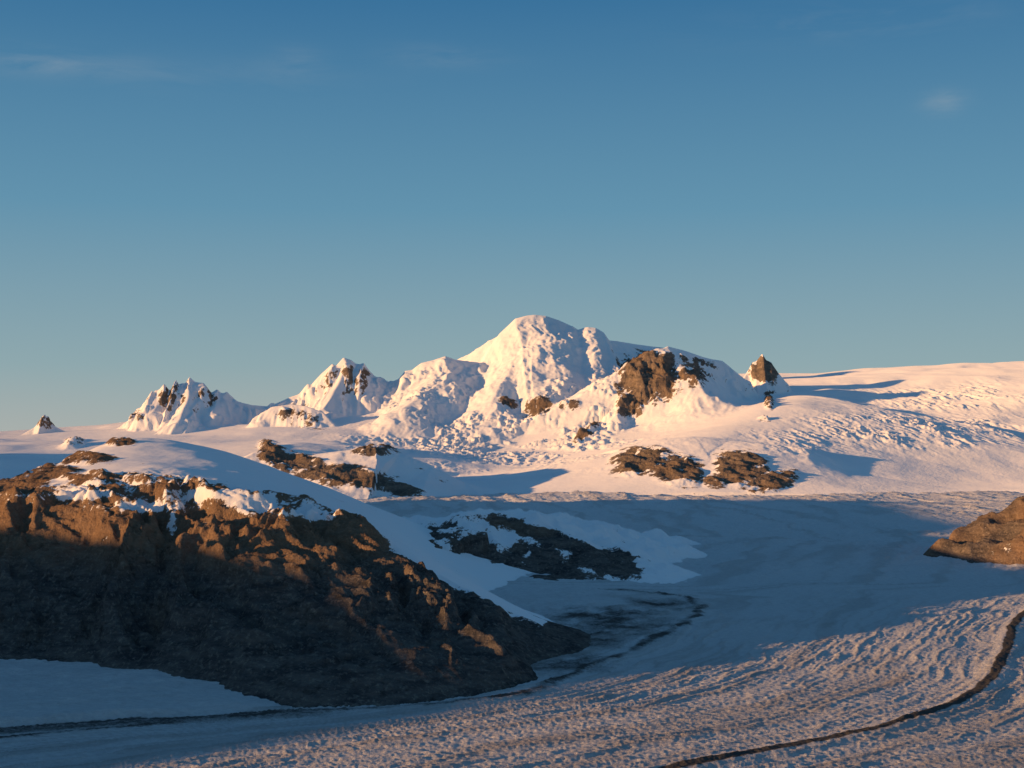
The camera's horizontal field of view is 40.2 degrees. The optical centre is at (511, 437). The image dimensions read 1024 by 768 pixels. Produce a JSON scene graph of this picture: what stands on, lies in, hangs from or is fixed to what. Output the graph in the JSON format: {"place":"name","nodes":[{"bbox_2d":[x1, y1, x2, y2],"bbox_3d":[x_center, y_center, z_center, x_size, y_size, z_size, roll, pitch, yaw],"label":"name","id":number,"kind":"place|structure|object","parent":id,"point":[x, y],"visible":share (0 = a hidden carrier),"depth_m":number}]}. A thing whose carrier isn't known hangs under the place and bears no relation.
{"place":"outdoors","nodes":[
{"label":"outdoors","id":0,"kind":"place"},
{"bbox_2d":[0,437,590,707],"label":"rocky ridge","id":1,"kind":"structure","parent":0,"point":[234,572],"depth_m":39.00},
{"bbox_2d":[0,490,1023,767],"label":"glacier","id":2,"kind":"object","parent":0,"point":[838,630],"visible":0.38,"depth_m":34.40},
{"bbox_2d":[0,315,1023,499],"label":"snow mountain","id":3,"kind":"structure","parent":0,"point":[529,404],"depth_m":203.19},
{"bbox_2d":[0,0,1023,430],"label":"sky","id":4,"kind":"structure","parent":0,"point":[246,200]},
{"bbox_2d":[402,508,706,583],"bbox_3d":[-1.246,5.685,67.209,42.570,4.631,41.418,0,0,0],"label":"rock outcrop","id":5,"kind":"object","parent":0,"point":[559,545],"visible":0.2,"depth_m":63.41},
{"bbox_2d":[923,496,1023,564],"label":"rocky hill","id":6,"kind":"structure","parent":0,"point":[994,537],"depth_m":68.83}
]}

